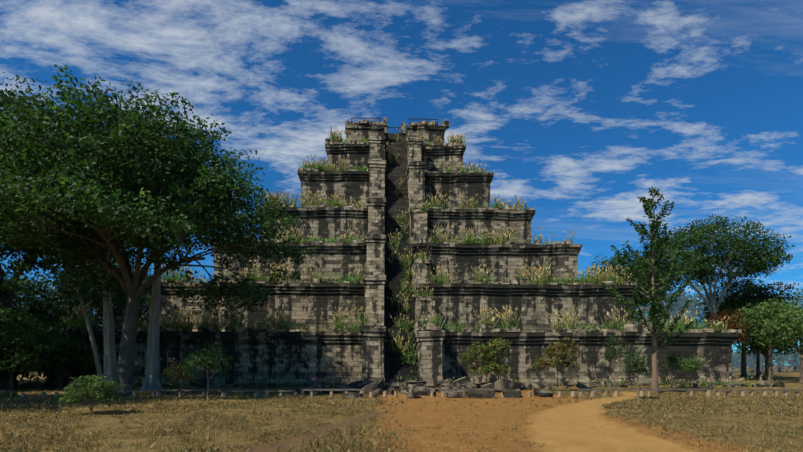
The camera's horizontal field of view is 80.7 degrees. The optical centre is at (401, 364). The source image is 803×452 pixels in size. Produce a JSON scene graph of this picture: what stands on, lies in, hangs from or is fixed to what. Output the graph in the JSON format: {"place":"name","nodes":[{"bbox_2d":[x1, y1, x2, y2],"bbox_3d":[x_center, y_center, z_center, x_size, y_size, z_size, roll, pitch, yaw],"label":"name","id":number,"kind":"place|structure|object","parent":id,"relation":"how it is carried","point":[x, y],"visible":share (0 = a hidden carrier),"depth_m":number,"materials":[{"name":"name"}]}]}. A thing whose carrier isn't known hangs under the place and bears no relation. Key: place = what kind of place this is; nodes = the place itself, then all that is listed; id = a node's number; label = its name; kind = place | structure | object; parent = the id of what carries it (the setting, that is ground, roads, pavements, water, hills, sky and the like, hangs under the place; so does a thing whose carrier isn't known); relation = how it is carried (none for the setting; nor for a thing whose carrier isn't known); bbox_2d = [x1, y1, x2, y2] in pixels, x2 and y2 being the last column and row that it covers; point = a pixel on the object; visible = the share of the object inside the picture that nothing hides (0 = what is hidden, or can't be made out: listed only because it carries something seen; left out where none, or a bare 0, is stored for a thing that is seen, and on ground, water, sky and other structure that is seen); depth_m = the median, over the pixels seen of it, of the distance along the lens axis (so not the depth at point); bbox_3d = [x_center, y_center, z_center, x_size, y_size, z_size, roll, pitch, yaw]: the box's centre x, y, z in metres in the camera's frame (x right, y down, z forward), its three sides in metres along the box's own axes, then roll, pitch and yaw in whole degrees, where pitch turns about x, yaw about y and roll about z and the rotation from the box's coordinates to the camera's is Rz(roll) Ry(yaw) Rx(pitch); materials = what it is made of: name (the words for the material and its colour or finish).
{"place":"outdoors","nodes":[
{"label":"outdoors","id":0,"kind":"place"},
{"bbox_2d":[20,125,777,386],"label":"grass","id":1,"kind":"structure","parent":0,"point":[542,277],"depth_m":49.96,"materials":[{"name":"green plant"}]},
{"bbox_2d":[0,365,802,451],"bbox_3d":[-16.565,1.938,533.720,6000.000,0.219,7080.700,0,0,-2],"label":"ground","id":2,"kind":"structure","parent":0,"point":[582,425],"depth_m":15.46,"materials":[{"name":"brown soil"}]},
{"bbox_2d":[0,390,17,406],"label":"shrub","id":3,"kind":"object","parent":2,"relation":"on","point":[14,394],"depth_m":20.40,"materials":[{"name":"green plant"}]},
{"bbox_2d":[0,342,31,376],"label":"tree","id":4,"kind":"object","parent":2,"relation":"on","point":[2,368],"visible":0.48,"depth_m":33.64,"materials":[{"name":"green plant"}]},
{"bbox_2d":[0,304,47,327],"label":"tree","id":5,"kind":"object","parent":2,"relation":"on","point":[20,309],"visible":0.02,"depth_m":45.91,"materials":[{"name":"green plant"}]},
{"bbox_2d":[0,330,53,390],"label":"tree","id":6,"kind":"object","parent":2,"relation":"on","point":[17,348],"depth_m":34.25,"materials":[{"name":"green plant"}]},
{"bbox_2d":[0,361,55,388],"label":"tree","id":7,"kind":"object","parent":2,"relation":"on","point":[3,377],"depth_m":37.71,"materials":[{"name":"plant"}]},
{"bbox_2d":[0,306,62,389],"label":"tree","id":8,"kind":"object","parent":2,"relation":"on","point":[19,325],"depth_m":36.16,"materials":[{"name":"green plant"}]},
{"bbox_2d":[0,311,66,386],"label":"tree","id":9,"kind":"object","parent":2,"relation":"on","point":[46,330],"depth_m":40.41,"materials":[{"name":"green plant"}]},
{"bbox_2d":[1,265,75,327],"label":"tree","id":10,"kind":"object","parent":2,"relation":"on","point":[24,300],"depth_m":53.05,"materials":[{"name":"green plant"}]},
{"bbox_2d":[0,184,110,385],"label":"tree","id":11,"kind":"object","parent":2,"relation":"on","point":[3,300],"depth_m":42.90,"materials":[{"name":"green plant"}]},
{"bbox_2d":[0,72,111,304],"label":"tree","id":12,"kind":"object","parent":2,"relation":"on","point":[5,101],"depth_m":33.17,"materials":[{"name":"green plant"}]},
{"bbox_2d":[14,326,103,385],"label":"tree","id":13,"kind":"object","parent":2,"relation":"on","point":[72,333],"depth_m":40.73,"materials":[{"name":"green plant"}]},
{"bbox_2d":[15,330,103,387],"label":"tree","id":14,"kind":"object","parent":2,"relation":"on","point":[62,349],"depth_m":36.94,"materials":[{"name":"green plant"}]},
{"bbox_2d":[3,230,140,386],"bbox_3d":[-25.187,-4.832,36.926,10.235,13.545,9.469,0,0,-2],"label":"pale tree","id":15,"kind":"object","parent":2,"relation":"on","point":[31,261],"depth_m":36.88,"materials":[{"name":"plant"}]},
{"bbox_2d":[19,278,150,330],"bbox_3d":[-33.443,-3.934,51.407,14.507,11.662,14.998,0,0,-2],"label":"tree","id":16,"kind":"object","parent":2,"relation":"on","point":[44,311],"depth_m":48.03,"materials":[{"name":"plant"}]},
{"bbox_2d":[59,374,123,413],"bbox_3d":[-11.789,1.121,18.054,2.120,1.551,2.214,0,0,-2],"label":"shrub","id":17,"kind":"object","parent":2,"relation":"on","point":[103,384],"depth_m":17.90,"materials":[{"name":"green plant"}]},
{"bbox_2d":[43,259,153,313],"bbox_3d":[-38.412,-6.439,63.207,16.312,16.671,14.338,0,0,-2],"label":"tree","id":18,"kind":"object","parent":2,"relation":"on","point":[148,291],"depth_m":61.90,"materials":[{"name":"green plant"}]},
{"bbox_2d":[41,146,185,389],"bbox_3d":[-21.831,-7.417,35.927,12.569,18.668,12.741,0,0,-2],"label":"pale tree","id":19,"kind":"object","parent":2,"relation":"on","point":[110,366],"depth_m":35.54,"materials":[{"name":"grey plant"}]},
{"bbox_2d":[77,136,237,389],"bbox_3d":[-18.893,-7.495,35.601,12.399,18.836,12.756,0,0,-2],"label":"pale tree","id":20,"kind":"object","parent":2,"relation":"on","point":[151,381],"depth_m":35.84,"materials":[{"name":"grey plant"}]},
{"bbox_2d":[0,64,322,396],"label":"tree","id":21,"kind":"object","parent":2,"relation":"on","point":[111,209],"depth_m":25.63,"materials":[{"name":"green plant"}]},
{"bbox_2d":[161,359,200,397],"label":"sapling","id":22,"kind":"object","parent":2,"relation":"on","point":[179,373],"depth_m":26.68,"materials":[{"name":"green plant"}]},
{"bbox_2d":[182,341,233,399],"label":"sapling","id":23,"kind":"object","parent":2,"relation":"on","point":[205,356],"depth_m":25.12,"materials":[{"name":"green plant"}]},
{"bbox_2d":[44,124,740,385],"bbox_3d":[-1.082,-16.194,74.321,63.258,36.181,63.255,0,0,-2],"label":"pyramid","id":24,"kind":"object","parent":2,"relation":"on","point":[322,350],"visible":0.58,"depth_m":49.21,"materials":[{"name":"stone"}]},
{"bbox_2d":[351,117,437,133],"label":"stone blocks","id":25,"kind":"structure","parent":24,"relation":"on","point":[394,127],"depth_m":68.60,"materials":[{"name":"grey stone"}]},
{"bbox_2d":[50,117,741,332],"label":"ruin blocks","id":26,"kind":"structure","parent":24,"relation":"on","point":[430,326],"depth_m":49.22,"materials":[{"name":"stone"}]},
{"bbox_2d":[4,390,798,397],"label":"fence stumps","id":27,"kind":"object","parent":2,"relation":"on","point":[592,393],"visible":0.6,"depth_m":28.16,"materials":[{"name":"grey stone"}]},
{"bbox_2d":[0,389,802,391],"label":"fence rails","id":28,"kind":"object","parent":27,"relation":"attached to","point":[454,389],"visible":0.92,"depth_m":28.22,"materials":[{"name":"wood"}]},
{"bbox_2d":[0,384,802,451],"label":"grass tufts","id":29,"kind":"object","parent":2,"relation":"on","point":[317,446],"visible":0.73,"depth_m":16.45,"materials":[{"name":"brown plant"}]},
{"bbox_2d":[359,133,444,386],"bbox_3d":[-0.467,-16.103,55.124,7.353,36.000,29.634,0,0,-2],"label":"stair and pylons","id":30,"kind":"object","parent":2,"relation":"on","point":[385,203],"visible":0.88,"depth_m":50.77,"materials":[{"name":"stone"}]},
{"bbox_2d":[30,373,784,397],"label":"fallen stone blocks","id":31,"kind":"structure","parent":2,"relation":"on","point":[414,389],"depth_m":35.21,"materials":[{"name":"grey stone"}]},
{"bbox_2d":[12,275,802,374],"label":"treeline","id":32,"kind":"object","parent":2,"relation":"on","point":[751,361],"depth_m":113.91,"materials":[{"name":"green plant"}]},
{"bbox_2d":[458,338,517,383],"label":"sapling","id":33,"kind":"object","parent":2,"relation":"on","point":[471,351],"depth_m":35.14,"materials":[{"name":"green plant"}]},
{"bbox_2d":[528,337,581,391],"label":"sapling","id":34,"kind":"object","parent":2,"relation":"on","point":[564,351],"depth_m":33.01,"materials":[{"name":"green plant"}]},
{"bbox_2d":[599,335,627,388],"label":"sapling","id":35,"kind":"object","parent":2,"relation":"on","point":[612,341],"depth_m":34.30,"materials":[{"name":"green plant"}]},
{"bbox_2d":[622,343,651,398],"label":"sapling","id":36,"kind":"object","parent":2,"relation":"on","point":[641,370],"depth_m":26.04,"materials":[{"name":"green plant"}]},
{"bbox_2d":[596,187,699,392],"bbox_3d":[17.015,-5.083,32.071,5.989,13.978,6.650,0,0,-2],"label":"slender tree","id":37,"kind":"object","parent":2,"relation":"on","point":[657,249],"depth_m":31.67,"materials":[{"name":"green plant"}]},
{"bbox_2d":[658,350,684,388],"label":"sapling","id":38,"kind":"object","parent":2,"relation":"on","point":[672,361],"depth_m":37.00,"materials":[{"name":"green plant"}]},
{"bbox_2d":[676,354,705,386],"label":"sapling","id":39,"kind":"object","parent":2,"relation":"on","point":[688,365],"depth_m":40.37,"materials":[{"name":"green plant"}]},
{"bbox_2d":[703,308,752,344],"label":"red tree","id":40,"kind":"object","parent":2,"relation":"on","point":[734,326],"depth_m":55.83,"materials":[{"name":"red plant"}]},
{"bbox_2d":[697,298,766,375],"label":"tree","id":41,"kind":"object","parent":2,"relation":"on","point":[708,319],"depth_m":78.06,"materials":[{"name":"plant"}]},
{"bbox_2d":[694,278,802,377],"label":"tree","id":42,"kind":"object","parent":2,"relation":"on","point":[745,292],"depth_m":66.59,"materials":[{"name":"green plant"}]},
{"bbox_2d":[720,297,792,377],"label":"tree","id":43,"kind":"object","parent":2,"relation":"on","point":[757,367],"depth_m":68.98,"materials":[{"name":"plant"}]},
{"bbox_2d":[720,299,802,380],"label":"tree","id":44,"kind":"object","parent":2,"relation":"on","point":[772,311],"depth_m":54.81,"materials":[{"name":"green plant"}]},
{"bbox_2d":[723,295,802,377],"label":"tree","id":45,"kind":"object","parent":2,"relation":"on","point":[759,300],"depth_m":61.62,"materials":[{"name":"green plant"}]},
{"bbox_2d":[731,326,802,379],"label":"tree","id":46,"kind":"object","parent":2,"relation":"on","point":[751,346],"depth_m":58.38,"materials":[{"name":"green plant"}]},
{"bbox_2d":[751,307,802,382],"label":"tree","id":47,"kind":"object","parent":2,"relation":"on","point":[791,323],"depth_m":48.98,"materials":[{"name":"green plant"}]},
{"bbox_2d":[0,0,802,364],"label":"sky","id":48,"kind":"structure","parent":0,"point":[578,109],"materials":[{"name":"blue"}]},
{"bbox_2d":[579,257,666,310],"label":"tree","id":49,"kind":"object","parent":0,"point":[615,274],"depth_m":76.97,"materials":[{"name":"green plant"}]},
{"bbox_2d":[584,252,684,306],"bbox_3d":[32.320,-7.074,67.171,14.092,17.941,14.380,0,0,-2],"label":"tree","id":50,"kind":"object","parent":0,"point":[645,298],"depth_m":64.72,"materials":[{"name":"green plant"}]},
{"bbox_2d":[632,213,793,326],"bbox_3d":[41.322,-8.829,63.179,19.910,21.544,15.897,0,0,-2],"label":"tree","id":51,"kind":"object","parent":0,"point":[701,236],"depth_m":60.27,"materials":[{"name":"green plant"}]}
]}

